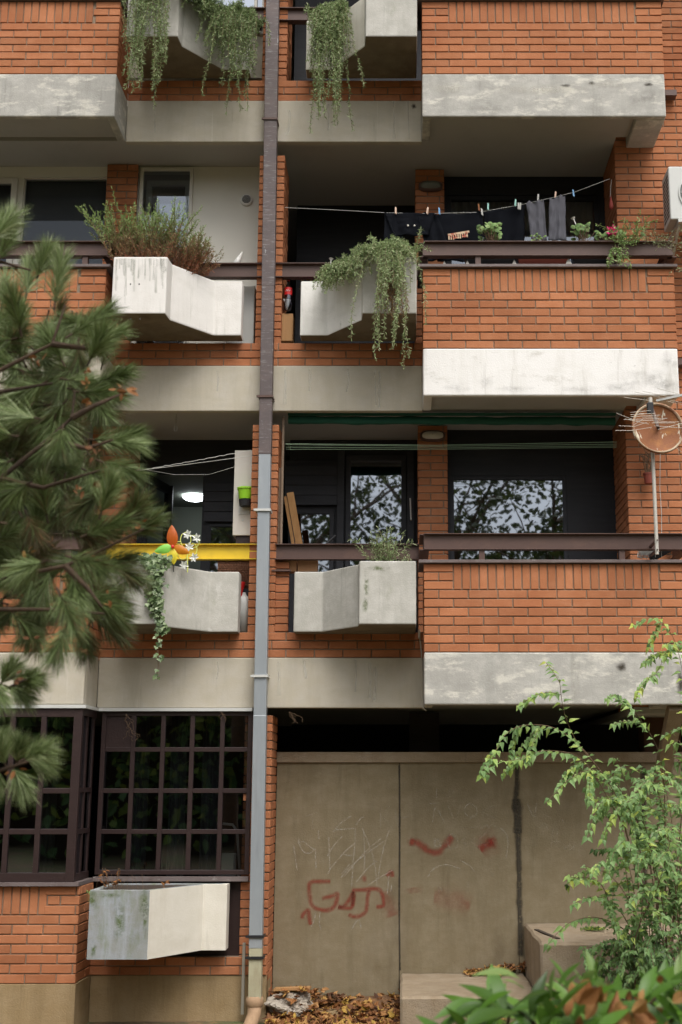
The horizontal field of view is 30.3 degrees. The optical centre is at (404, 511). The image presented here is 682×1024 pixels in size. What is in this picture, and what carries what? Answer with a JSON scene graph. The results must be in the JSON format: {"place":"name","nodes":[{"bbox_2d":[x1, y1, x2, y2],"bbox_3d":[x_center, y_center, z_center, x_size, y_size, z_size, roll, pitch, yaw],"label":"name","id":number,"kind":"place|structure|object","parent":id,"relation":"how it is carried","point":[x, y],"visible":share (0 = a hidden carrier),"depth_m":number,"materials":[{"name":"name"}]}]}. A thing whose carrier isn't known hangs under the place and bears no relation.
{"place":"outdoors","nodes":[
{"label":"outdoors","id":0,"kind":"place"},
{"bbox_2d":[86,996,635,1023],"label":"ground","id":1,"kind":"structure","parent":0,"point":[222,1022],"depth_m":10.72,"materials":[{"name":"soil"}]},
{"bbox_2d":[0,196,179,812],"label":"pine tree","id":2,"kind":"object","parent":1,"relation":"on","point":[52,440],"visible":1,"depth_m":4.72,"materials":[{"name":"green plant"}]},
{"bbox_2d":[0,0,681,1023],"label":"apartment building","id":3,"kind":"structure","parent":1,"relation":"on","point":[526,560],"depth_m":12.03,"materials":[{"name":"brick"}]},
{"bbox_2d":[0,178,18,263],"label":"window","id":4,"kind":"structure","parent":3,"relation":"in","point":[14,182],"depth_m":12.99,"materials":[{"name":"white paint"}]},
{"bbox_2d":[0,708,83,881],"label":"grid window","id":5,"kind":"structure","parent":3,"relation":"in","point":[39,844],"depth_m":10.65,"materials":[{"name":"brown paint"}]},
{"bbox_2d":[19,178,106,262],"bbox_3d":[-3.520,-2.548,12.896,0.867,1.889,0.050,0,-12,0],"label":"window","id":6,"kind":"structure","parent":3,"relation":"in","point":[26,179],"depth_m":13.07,"materials":[{"name":"black glass"}]},
{"bbox_2d":[75,709,96,881],"bbox_3d":[-2.795,2.452,10.934,0.050,1.441,0.450,0,-12,0],"label":"grid window","id":7,"kind":"structure","parent":3,"relation":"in","point":[91,714],"depth_m":10.99,"materials":[{"name":"brown paint"}]},
{"bbox_2d":[124,714,137,740],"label":"dry rootlets","id":8,"kind":"object","parent":3,"relation":"attached to","point":[129,727],"visible":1,"depth_m":11.25,"materials":[{"name":"brown plant"}]},
{"bbox_2d":[87,883,229,959],"bbox_3d":[-2.066,3.418,10.575,1.078,0.576,0.737,0,-12,0],"label":"concrete planter","id":9,"kind":"object","parent":3,"relation":"on","point":[131,921],"visible":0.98,"depth_m":10.34,"materials":[{"name":"grey concrete"}]},
{"bbox_2d":[98,868,169,888],"bbox_3d":[-2.265,3.086,10.521,0.615,0.202,0.087,0,-12,0],"label":"withered seedling","id":10,"kind":"object","parent":9,"relation":"on","point":[118,874],"visible":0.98,"depth_m":10.52,"materials":[{"name":"brown plant"}]},
{"bbox_2d":[143,473,173,543],"bbox_3d":[-2.623,0.627,13.125,0.100,1.977,0.656,-3,-12,14],"label":"window leaf","id":11,"kind":"structure","parent":3,"relation":"in","point":[168,490],"depth_m":13.48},
{"bbox_2d":[132,168,193,342],"bbox_3d":[-2.464,-2.432,12.809,0.549,2.327,0.050,0,-12,0],"label":"balcony door","id":12,"kind":"structure","parent":3,"relation":"in","point":[143,170],"depth_m":13.01,"materials":[{"name":"white paint"}]},
{"bbox_2d":[139,180,189,342],"bbox_3d":[-2.459,-2.365,12.887,0.459,2.227,0.050,0,-12,0],"label":"door leaf","id":13,"kind":"structure","parent":3,"relation":"in","point":[150,184],"depth_m":13.08,"materials":[{"name":"white paint"}]},
{"bbox_2d":[94,711,252,874],"bbox_3d":[-2.043,2.493,11.181,1.354,1.417,0.050,0,-12,0],"label":"grid window","id":14,"kind":"structure","parent":3,"relation":"in","point":[114,726],"depth_m":11.17,"materials":[{"name":"brown paint"}]},
{"bbox_2d":[109,561,240,633],"bbox_3d":[-2.050,0.768,11.144,1.100,0.550,0.735,0,-12,0],"label":"concrete planter","id":15,"kind":"object","parent":3,"relation":"attached to","point":[200,602],"visible":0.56,"depth_m":11.24,"materials":[{"name":"grey concrete"}]},
{"bbox_2d":[135,552,172,679],"bbox_3d":[-2.235,0.889,10.797,0.535,1.136,0.253,-5,-13,23],"label":"ivy","id":16,"kind":"object","parent":15,"relation":"in","point":[157,564],"visible":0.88,"depth_m":10.72,"materials":[{"name":"green plant"}]},
{"bbox_2d":[155,525,188,571],"bbox_3d":[-2.042,0.319,11.049,0.309,0.409,0.085,0,-12,0],"label":"foil windmill","id":17,"kind":"object","parent":15,"relation":"in","point":[172,548],"visible":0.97,"depth_m":11.03,"materials":[{"name":"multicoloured plastic"}]},
{"bbox_2d":[178,530,199,571],"bbox_3d":[-1.916,0.343,11.094,0.232,0.381,0.031,0,-12,0],"label":"wire flower","id":18,"kind":"object","parent":15,"relation":"in","point":[189,546],"visible":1,"depth_m":11.09,"materials":[{"name":"white plastic"}]},
{"bbox_2d":[112,257,243,340],"bbox_3d":[-2.098,-1.952,11.726,1.100,0.607,0.738,0,-12,0],"label":"concrete planter","id":19,"kind":"object","parent":3,"relation":"attached to","point":[163,298],"visible":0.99,"depth_m":11.64,"materials":[{"name":"white concrete"}]},
{"bbox_2d":[77,187,223,276],"bbox_3d":[-2.394,-2.567,11.868,1.339,0.790,0.814,0,-12,0],"label":"rosemary bush","id":20,"kind":"object","parent":19,"relation":"on","point":[134,241],"visible":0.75,"depth_m":11.72,"materials":[{"name":"green plant"}]},
{"bbox_2d":[126,0,251,77],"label":"concrete planter","id":21,"kind":"object","parent":3,"relation":"attached to","point":[187,57],"visible":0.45,"depth_m":12.26,"materials":[{"name":"grey concrete"}]},
{"bbox_2d":[120,0,170,108],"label":"trailing rosemary","id":22,"kind":"object","parent":21,"relation":"in","point":[154,15],"visible":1,"depth_m":11.38,"materials":[{"name":"green plant"}]},
{"bbox_2d":[181,0,270,114],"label":"trailing rosemary","id":23,"kind":"object","parent":21,"relation":"in","point":[224,18],"visible":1,"depth_m":12.06,"materials":[{"name":"green plant"}]},
{"bbox_2d":[144,450,250,469],"bbox_3d":[-2.089,-0.470,11.739,1.302,0.228,0.005,0,-12,0],"label":"clothes line","id":24,"kind":"object","parent":3,"relation":"attached to","point":[195,460],"visible":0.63,"depth_m":11.74,"materials":[{"name":"grey"}]},
{"bbox_2d":[147,456,247,469],"bbox_3d":[-2.001,-0.452,11.756,1.123,0.156,0.005,0,-12,0],"label":"clothes line","id":25,"kind":"object","parent":3,"relation":"attached to","point":[199,462],"visible":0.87,"depth_m":11.76,"materials":[{"name":"grey"}]},
{"bbox_2d":[150,462,249,474],"bbox_3d":[-1.963,-0.410,11.767,1.046,0.124,0.002,0,-12,0],"label":"clothes line","id":26,"kind":"object","parent":3,"relation":"attached to","point":[196,474],"visible":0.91,"depth_m":11.75,"materials":[{"name":"grey"}]},
{"bbox_2d":[206,524,235,571],"bbox_3d":[-1.832,0.727,12.766,0.365,1.230,0.050,0,-12,0],"label":"window","id":27,"kind":"structure","parent":3,"relation":"in","point":[217,533],"depth_m":12.86,"materials":[{"name":"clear glass"}]},
{"bbox_2d":[216,823,240,875],"bbox_3d":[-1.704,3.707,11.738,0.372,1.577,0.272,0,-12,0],"label":"folding chair","id":28,"kind":"object","parent":3,"relation":"on","point":[228,861],"visible":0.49,"depth_m":11.73,"materials":[{"name":"white plastic"}]},
{"bbox_2d":[217,561,249,588],"bbox_3d":[-1.613,0.587,11.973,0.340,0.260,0.240,0,-12,0],"label":"wicker basket","id":29,"kind":"object","parent":3,"relation":"on","point":[242,568],"visible":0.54,"depth_m":11.88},
{"bbox_2d":[218,0,263,35],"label":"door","id":30,"kind":"structure","parent":3,"relation":"in","point":[257,3],"depth_m":12.96,"materials":[{"name":"white paint"}]},
{"bbox_2d":[226,286,256,342],"bbox_3d":[-1.608,-1.778,12.403,0.270,0.877,0.250,0,-12,0],"label":"storage box","id":31,"kind":"object","parent":3,"relation":"on","point":[249,317],"visible":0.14,"depth_m":12.31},
{"bbox_2d":[233,252,242,262],"bbox_3d":[-1.672,-2.488,12.424,0.105,0.190,0.098,-10,-16,39],"label":"watering spout","id":32,"kind":"object","parent":31,"relation":"on","point":[238,259],"visible":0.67,"depth_m":12.41,"materials":[{"name":"white plastic"}]},
{"bbox_2d":[232,450,251,543],"bbox_3d":[-1.463,-0.092,12.101,0.327,0.953,0.335,0,-12,0],"label":"gas boiler","id":33,"kind":"object","parent":3,"relation":"attached to","point":[241,515],"visible":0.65,"depth_m":11.94,"materials":[{"name":"white metal"}]},
{"bbox_2d":[237,486,251,506],"bbox_3d":[-1.500,-0.141,11.884,0.174,0.175,0.172,0,-12,0],"label":"flower pot","id":34,"kind":"object","parent":33,"relation":"attached to","point":[244,493],"visible":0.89,"depth_m":11.82,"materials":[{"name":"green plastic"}]},
{"bbox_2d":[240,592,249,631],"bbox_3d":[-1.498,0.931,11.654,0.140,0.370,0.140,0,-12,0],"label":"gas bottle","id":35,"kind":"object","parent":3,"relation":"on","point":[244,608],"visible":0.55,"depth_m":11.59,"materials":[{"name":"white metal"}]},
{"bbox_2d":[241,582,244,595],"bbox_3d":[-1.523,0.722,11.658,0.092,0.140,0.091,0,-12,0],"label":"funnel","id":36,"kind":"object","parent":35,"relation":"on","point":[242,585],"visible":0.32,"depth_m":11.64,"materials":[{"name":"red plastic"}]},
{"bbox_2d":[241,0,279,1023],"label":"drainpipe","id":37,"kind":"object","parent":3,"relation":"attached to","point":[256,935],"visible":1,"depth_m":11.51,"materials":[{"name":"grey metal"}]},
{"bbox_2d":[277,468,283,543],"bbox_3d":[-1.171,0.370,11.774,0.045,1.612,0.030,0,-12,0],"label":"rotten post","id":38,"kind":"object","parent":3,"relation":"on","point":[279,502],"visible":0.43,"depth_m":11.86,"materials":[{"name":"brown wood"}]},
{"bbox_2d":[272,570,290,571],"bbox_3d":[-1.139,0.547,11.634,0.177,0.014,0.080,0,-12,0],"label":"ledge strip","id":39,"kind":"object","parent":3,"relation":"on","point":[282,570],"visible":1,"depth_m":11.59,"materials":[{"name":"brown paint"}]},
{"bbox_2d":[279,416,284,561],"bbox_3d":[-1.154,-0.166,11.828,0.022,1.521,0.022,5,-13,-22],"label":"wooden pole","id":40,"kind":"object","parent":3,"relation":"on","point":[282,477],"visible":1,"depth_m":11.85,"materials":[{"name":"brown wood"}]},
{"bbox_2d":[281,314,293,342],"bbox_3d":[-1.139,-1.777,12.250,0.110,0.280,0.150,0,-12,0],"label":"cardboard box","id":41,"kind":"object","parent":3,"relation":"on","point":[287,332],"visible":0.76,"depth_m":12.18,"materials":[{"name":"brown cardboard"}]},
{"bbox_2d":[284,299,290,308],"bbox_3d":[-1.143,-2.015,12.224,0.070,0.110,0.040,0,-12,0],"label":"spice bag","id":42,"kind":"object","parent":41,"relation":"on","point":[287,302],"visible":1,"depth_m":12.21,"materials":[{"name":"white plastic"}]},
{"bbox_2d":[284,280,291,310],"bbox_3d":[-1.134,-2.118,12.244,0.078,0.316,0.083,0,-12,0],"label":"drink bottle","id":43,"kind":"object","parent":41,"relation":"on","point":[287,291],"visible":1,"depth_m":12.24,"materials":[{"name":"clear plastic"}]},
{"bbox_2d":[277,561,297,573],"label":"clay block","id":44,"kind":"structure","parent":3,"relation":"on","point":[293,566],"depth_m":11.71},
{"bbox_2d":[284,496,294,543],"bbox_3d":[-1.098,0.104,12.010,0.037,0.502,0.186,-7,-14,31],"label":"plank","id":45,"kind":"object","parent":3,"relation":"on","point":[289,520],"visible":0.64,"depth_m":12.00,"materials":[{"name":"brown wood"}]},
{"bbox_2d":[287,492,302,543],"bbox_3d":[-1.046,0.086,12.004,0.066,0.542,0.227,-7,-14,31],"label":"plank","id":46,"kind":"object","parent":3,"relation":"on","point":[294,517],"visible":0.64,"depth_m":11.99,"materials":[{"name":"brown wood"}]},
{"bbox_2d":[298,561,317,571],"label":"clay block","id":47,"kind":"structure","parent":3,"relation":"on","point":[307,566],"depth_m":11.70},
{"bbox_2d":[288,509,333,631],"bbox_3d":[-0.946,0.603,12.772,0.446,1.276,0.050,0,-12,0],"label":"window","id":48,"kind":"structure","parent":3,"relation":"in","point":[316,526],"depth_m":12.85,"materials":[{"name":"black glass"}]},
{"bbox_2d":[293,561,415,633],"bbox_3d":[-0.450,0.768,11.143,1.100,0.550,0.736,0,-12,0],"label":"concrete planter","id":49,"kind":"object","parent":3,"relation":"attached to","point":[370,597],"visible":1,"depth_m":11.00,"materials":[{"name":"grey concrete"}]},
{"bbox_2d":[347,526,415,560],"bbox_3d":[-0.199,0.316,11.004,0.625,0.401,0.372,0,-12,0],"label":"straggly plant","id":50,"kind":"object","parent":49,"relation":"on","point":[380,555],"visible":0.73,"depth_m":11.02,"materials":[{"name":"green plant"}]},
{"bbox_2d":[300,257,416,340],"bbox_3d":[-0.440,-1.980,11.733,1.100,0.550,0.735,0,-12,0],"label":"concrete planter","id":51,"kind":"object","parent":3,"relation":"attached to","point":[326,316],"visible":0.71,"depth_m":11.74,"materials":[{"name":"grey concrete"}]},
{"bbox_2d":[312,229,432,368],"bbox_3d":[-0.333,-1.796,11.374,0.824,1.359,1.511,6,-13,-26],"label":"trailing rosemary","id":52,"kind":"object","parent":51,"relation":"in","point":[387,251],"visible":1,"depth_m":11.06,"materials":[{"name":"green plant"}]},
{"bbox_2d":[376,268,409,325],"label":"withered shoots","id":53,"kind":"object","parent":51,"relation":"in","point":[392,292],"visible":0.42,"depth_m":11.24,"materials":[{"name":"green plant"}]},
{"bbox_2d":[306,0,416,77],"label":"concrete planter","id":54,"kind":"object","parent":3,"relation":"attached to","point":[385,36],"visible":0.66,"depth_m":12.14,"materials":[{"name":"grey concrete"}]},
{"bbox_2d":[303,0,365,133],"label":"trailing rosemary","id":55,"kind":"object","parent":54,"relation":"in","point":[327,23],"visible":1,"depth_m":11.99,"materials":[{"name":"green plant"}]},
{"bbox_2d":[345,455,405,566],"bbox_3d":[-0.294,0.445,12.806,0.621,2.099,0.050,0,-12,0],"label":"balcony door","id":56,"kind":"structure","parent":3,"relation":"in","point":[375,484],"depth_m":12.93,"materials":[{"name":"black glass"}]},
{"bbox_2d":[418,630,425,710],"bbox_3d":[0.161,1.428,11.341,0.074,0.729,0.037,0,-12,0],"label":"cable","id":57,"kind":"object","parent":3,"relation":"attached to","point":[421,666],"visible":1,"depth_m":11.36,"materials":[{"name":"beige paint"}]},
{"bbox_2d":[419,181,442,191],"bbox_3d":[0.271,-3.391,13.022,0.250,0.116,0.086,0,-12,0],"label":"wall lamp","id":58,"kind":"object","parent":3,"relation":"attached to","point":[430,186],"visible":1,"depth_m":13.01,"materials":[{"name":"brown paint"}]},
{"bbox_2d":[420,430,444,441],"bbox_3d":[0.281,-0.762,12.458,0.250,0.116,0.086,0,-12,0],"label":"wall lamp","id":59,"kind":"object","parent":3,"relation":"attached to","point":[432,436],"visible":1,"depth_m":12.45,"materials":[{"name":"brown paint"}]},
{"bbox_2d":[286,444,600,445],"bbox_3d":[0.443,-0.632,11.886,3.134,0.025,0.003,0,-12,0],"label":"clothes line","id":60,"kind":"object","parent":3,"relation":"attached to","point":[488,445],"visible":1,"depth_m":11.88,"materials":[{"name":"green"}]},
{"bbox_2d":[286,447,603,449],"bbox_3d":[0.447,-0.609,12.004,3.164,0.025,0.003,0,-12,0],"label":"clothes line","id":61,"kind":"object","parent":3,"relation":"attached to","point":[413,449],"visible":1,"depth_m":12.00,"materials":[{"name":"green"}]},
{"bbox_2d":[311,446,578,447],"bbox_3d":[0.445,-0.619,11.945,3.149,0.025,0.003,0,-12,0],"label":"clothes line","id":62,"kind":"object","parent":3,"relation":"attached to","point":[466,447],"visible":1,"depth_m":11.94,"materials":[{"name":"green"}]},
{"bbox_2d":[285,179,608,213],"bbox_3d":[0.423,-3.086,12.269,3.179,0.372,0.004,0,-12,0],"label":"clothes line","id":63,"kind":"object","parent":3,"relation":"attached to","point":[440,213],"visible":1,"depth_m":12.24,"materials":[{"name":"grey"}]},
{"bbox_2d":[384,212,446,261],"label":"trousers","id":64,"kind":"object","parent":63,"relation":"hanging from","point":[400,225],"visible":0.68,"depth_m":12.19,"materials":[{"name":"black fabric"}]},
{"bbox_2d":[436,211,482,261],"bbox_3d":[0.533,-2.676,12.181,0.471,0.517,0.065,0,-12,0],"label":"shirt","id":65,"kind":"object","parent":63,"relation":"hanging from","point":[459,227],"visible":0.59,"depth_m":12.21,"materials":[{"name":"black fabric"}]},
{"bbox_2d":[483,204,524,260],"bbox_3d":[0.967,-2.714,12.218,0.417,0.590,0.057,0,-12,0],"label":"black cloth","id":66,"kind":"object","parent":63,"relation":"hanging from","point":[511,220],"visible":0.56,"depth_m":12.24,"materials":[{"name":"black fabric"}]},
{"bbox_2d":[526,199,546,240],"bbox_3d":[1.280,-2.835,12.184,0.194,0.433,0.035,0,-12,0],"label":"towel","id":67,"kind":"object","parent":63,"relation":"hanging from","point":[536,216],"visible":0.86,"depth_m":12.19,"materials":[{"name":"grey fabric"}]},
{"bbox_2d":[548,194,566,240],"bbox_3d":[1.478,-2.859,12.187,0.179,0.481,0.035,0,-12,0],"label":"towel","id":68,"kind":"object","parent":63,"relation":"hanging from","point":[557,221],"visible":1,"depth_m":12.18,"materials":[{"name":"grey fabric"}]},
{"bbox_2d":[288,413,615,425],"bbox_3d":[0.452,-0.883,12.030,3.133,0.112,0.096,0,-12,0],"label":"rolled awning","id":69,"kind":"object","parent":3,"relation":"attached to","point":[402,418],"visible":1,"depth_m":12.01,"materials":[{"name":"green fabric"}]},
{"bbox_2d":[347,442,595,444],"bbox_3d":[0.441,-0.644,11.828,3.118,0.035,0.003,0,-12,0],"label":"clothes line","id":70,"kind":"object","parent":3,"relation":"attached to","point":[468,444],"visible":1,"depth_m":11.82,"materials":[{"name":"green"}]},
{"bbox_2d":[464,259,514,263],"bbox_3d":[0.810,-2.392,11.913,0.500,0.161,0.167,0,-12,0],"label":"flower trough","id":71,"kind":"object","parent":3,"relation":"attached to","point":[494,261],"visible":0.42,"depth_m":11.84,"materials":[{"name":"black plastic"}]},
{"bbox_2d":[477,222,502,240],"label":"geranium","id":72,"kind":"object","parent":71,"relation":"in","point":[491,231],"visible":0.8,"depth_m":11.88,"materials":[{"name":"green plant"}]},
{"bbox_2d":[450,476,567,559],"bbox_3d":[1.040,0.523,12.452,1.162,1.797,0.050,0,-12,0],"label":"window","id":73,"kind":"structure","parent":3,"relation":"in","point":[479,504],"depth_m":12.57,"materials":[{"name":"black glass"}]},
{"bbox_2d":[447,196,599,263],"bbox_3d":[1.246,-2.336,13.075,1.607,2.050,0.050,0,-12,0],"label":"window","id":74,"kind":"structure","parent":3,"relation":"in","point":[595,199],"depth_m":13.26,"materials":[{"name":"black glass"}]},
{"bbox_2d":[516,259,566,263],"bbox_3d":[1.312,-2.392,11.913,0.520,0.161,0.167,0,-12,0],"label":"flower trough","id":75,"kind":"object","parent":3,"relation":"attached to","point":[541,261],"visible":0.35,"depth_m":11.84,"materials":[{"name":"red plastic"}]},
{"bbox_2d":[530,232,546,240],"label":"geranium","id":76,"kind":"object","parent":75,"relation":"in","point":[539,236],"visible":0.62,"depth_m":11.86,"materials":[{"name":"green plant"}]},
{"bbox_2d":[571,259,616,263],"bbox_3d":[1.800,-2.392,11.913,0.446,0.161,0.167,0,-12,0],"label":"flower trough","id":77,"kind":"object","parent":3,"relation":"attached to","point":[588,261],"visible":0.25,"depth_m":11.84,"materials":[{"name":"black plastic"}]},
{"bbox_2d":[570,222,600,240],"bbox_3d":[1.734,-2.657,11.947,0.311,0.241,0.194,0,-12,0],"label":"geranium","id":78,"kind":"object","parent":77,"relation":"in","point":[585,228],"visible":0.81,"depth_m":11.94,"materials":[{"name":"green plant"}]},
{"bbox_2d":[609,180,612,209],"bbox_3d":[2.039,-3.145,12.430,0.048,0.351,0.074,0,-12,0],"label":"dried bunch","id":79,"kind":"object","parent":3,"relation":"hanging from","point":[610,205],"visible":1,"depth_m":12.38,"materials":[{"name":"red plant"}]},
{"bbox_2d":[594,225,644,240],"bbox_3d":[2.029,-2.598,11.844,0.471,0.209,0.166,0,-12,0],"label":"geranium","id":80,"kind":"object","parent":3,"relation":"on","point":[604,235],"visible":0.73,"depth_m":11.83,"materials":[{"name":"green plant"}]},
{"bbox_2d":[595,210,658,268],"bbox_3d":[2.066,-2.512,11.569,0.559,0.582,0.264,-5,-13,22],"label":"trailing weed","id":81,"kind":"object","parent":3,"relation":"attached to","point":[618,252],"visible":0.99,"depth_m":11.61,"materials":[{"name":"green plant"}]},
{"bbox_2d":[637,551,652,558],"bbox_3d":[2.205,0.362,11.357,0.195,0.125,0.125,0,-12,0],"label":"flower pot","id":82,"kind":"object","parent":3,"relation":"on","point":[644,553],"visible":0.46,"depth_m":11.31,"materials":[{"name":"grey concrete"}]},
{"bbox_2d":[643,472,651,484],"bbox_3d":[2.291,-0.313,11.777,0.106,0.100,0.105,0,-12,0],"label":"flower pot","id":83,"kind":"object","parent":3,"relation":"attached to","point":[647,478],"visible":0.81,"depth_m":11.74,"materials":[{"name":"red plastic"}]},
{"bbox_2d":[640,448,650,471],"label":"dry plant","id":84,"kind":"object","parent":83,"relation":"in","point":[646,465],"visible":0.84,"depth_m":11.81,"materials":[{"name":"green plant"}]},
{"bbox_2d":[632,397,681,556],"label":"satellite dish","id":85,"kind":"object","parent":3,"relation":"on","point":[653,439],"visible":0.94,"depth_m":10.99,"materials":[{"name":"metal"}]},
{"bbox_2d":[615,397,681,430],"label":"rod aerial","id":86,"kind":"object","parent":85,"relation":"attached to","point":[655,419],"visible":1,"depth_m":10.59,"materials":[{"name":"brown paint"}]},
{"bbox_2d":[637,388,681,450],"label":"yagi aerial","id":87,"kind":"object","parent":85,"relation":"attached to","point":[668,398],"visible":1,"depth_m":10.93,"materials":[{"name":"silver metal"}]},
{"bbox_2d":[632,222,681,259],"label":"dry creeper","id":88,"kind":"object","parent":3,"relation":"hanging from","point":[670,241],"visible":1,"depth_m":11.59,"materials":[{"name":"brown plant"}]},
{"bbox_2d":[655,454,661,556],"bbox_3d":[2.265,-0.064,11.243,0.075,0.936,0.106,0,-12,0],"label":"cable","id":89,"kind":"object","parent":3,"relation":"hanging from","point":[661,514],"visible":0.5,"depth_m":11.22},
{"bbox_2d":[649,551,671,559],"bbox_3d":[2.302,0.382,11.301,0.199,0.136,0.060,0,-12,0],"label":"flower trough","id":90,"kind":"object","parent":3,"relation":"on","point":[664,553],"visible":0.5,"depth_m":11.27,"materials":[{"name":"black plastic"}]},
{"bbox_2d":[665,90,676,99],"bbox_3d":[2.655,-4.198,12.641,0.150,0.060,0.100,0,-12,0],"label":"sensor box","id":91,"kind":"object","parent":3,"relation":"attached to","point":[670,94],"visible":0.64,"depth_m":12.59,"materials":[{"name":"brown paint"}]},
{"bbox_2d":[662,167,681,255],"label":"air conditioner","id":92,"kind":"object","parent":3,"relation":"attached to","point":[672,192],"visible":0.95,"depth_m":11.99,"materials":[{"name":"white plastic"}]},
{"bbox_2d":[678,358,681,367],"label":"sensor box","id":93,"kind":"object","parent":3,"relation":"attached to","point":[679,362],"visible":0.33,"depth_m":12.00,"materials":[{"name":"brown paint"}]},
{"bbox_2d":[310,994,399,1018],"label":"leaf bank","id":94,"kind":"structure","parent":1,"relation":"on","point":[385,999],"depth_m":11.13,"materials":[{"name":"brown plant"}]},
{"bbox_2d":[262,961,636,1023],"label":"leaf litter","id":95,"kind":"object","parent":1,"relation":"on","point":[349,1014],"visible":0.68,"depth_m":10.77,"materials":[{"name":"brown plant"}]},
{"bbox_2d":[264,991,313,1016],"bbox_3d":[-1.011,4.281,10.912,0.446,0.244,0.451,0,-12,0],"label":"torn bag","id":96,"kind":"object","parent":95,"relation":"on","point":[279,1005],"visible":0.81,"depth_m":10.77,"materials":[{"name":"white plastic"}]},
{"bbox_2d":[274,986,310,990],"bbox_3d":[-0.970,4.132,10.891,0.312,0.035,0.090,-1,-12,5],"label":"board scrap","id":97,"kind":"object","parent":96,"relation":"on","point":[291,988],"visible":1,"depth_m":10.86,"materials":[{"name":"brown wood"}]},
{"bbox_2d":[400,973,531,1023],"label":"concrete block","id":98,"kind":"structure","parent":1,"relation":"on","point":[420,995],"depth_m":10.36,"materials":[{"name":"beige concrete"}]},
{"bbox_2d":[272,752,681,996],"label":"retaining wall","id":99,"kind":"structure","parent":1,"relation":"on","point":[391,868],"depth_m":11.52,"materials":[{"name":"concrete"}]},
{"bbox_2d":[416,947,681,1023],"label":"laurel bush","id":100,"kind":"object","parent":1,"relation":"on","point":[495,1003],"visible":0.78,"depth_m":3.44,"materials":[{"name":"green plant"}]},
{"bbox_2d":[564,975,681,1023],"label":"fallen plane leaves","id":101,"kind":"object","parent":100,"relation":"on","point":[587,995],"visible":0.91,"depth_m":3.26,"materials":[{"name":"brown plant"}]},
{"bbox_2d":[476,617,681,1000],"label":"weeping shrub","id":102,"kind":"object","parent":1,"relation":"on","point":[647,954],"visible":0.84,"depth_m":9.25,"materials":[{"name":"green plant"}]},
{"bbox_2d":[524,923,681,999],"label":"concrete block","id":103,"kind":"structure","parent":1,"relation":"on","point":[565,955],"depth_m":10.21,"materials":[{"name":"grey concrete"}]},
{"bbox_2d":[580,925,607,930],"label":"moss tuft","id":104,"kind":"object","parent":103,"relation":"on","point":[586,928],"visible":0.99,"depth_m":10.80,"materials":[{"name":"green plant"}]},
{"bbox_2d":[607,257,630,263],"bbox_3d":[1.996,-2.318,11.683,0.234,0.101,0.045,0,-12,0],"label":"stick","id":105,"kind":"object","parent":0,"point":[614,261],"visible":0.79,"depth_m":11.67,"materials":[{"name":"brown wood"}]}
]}

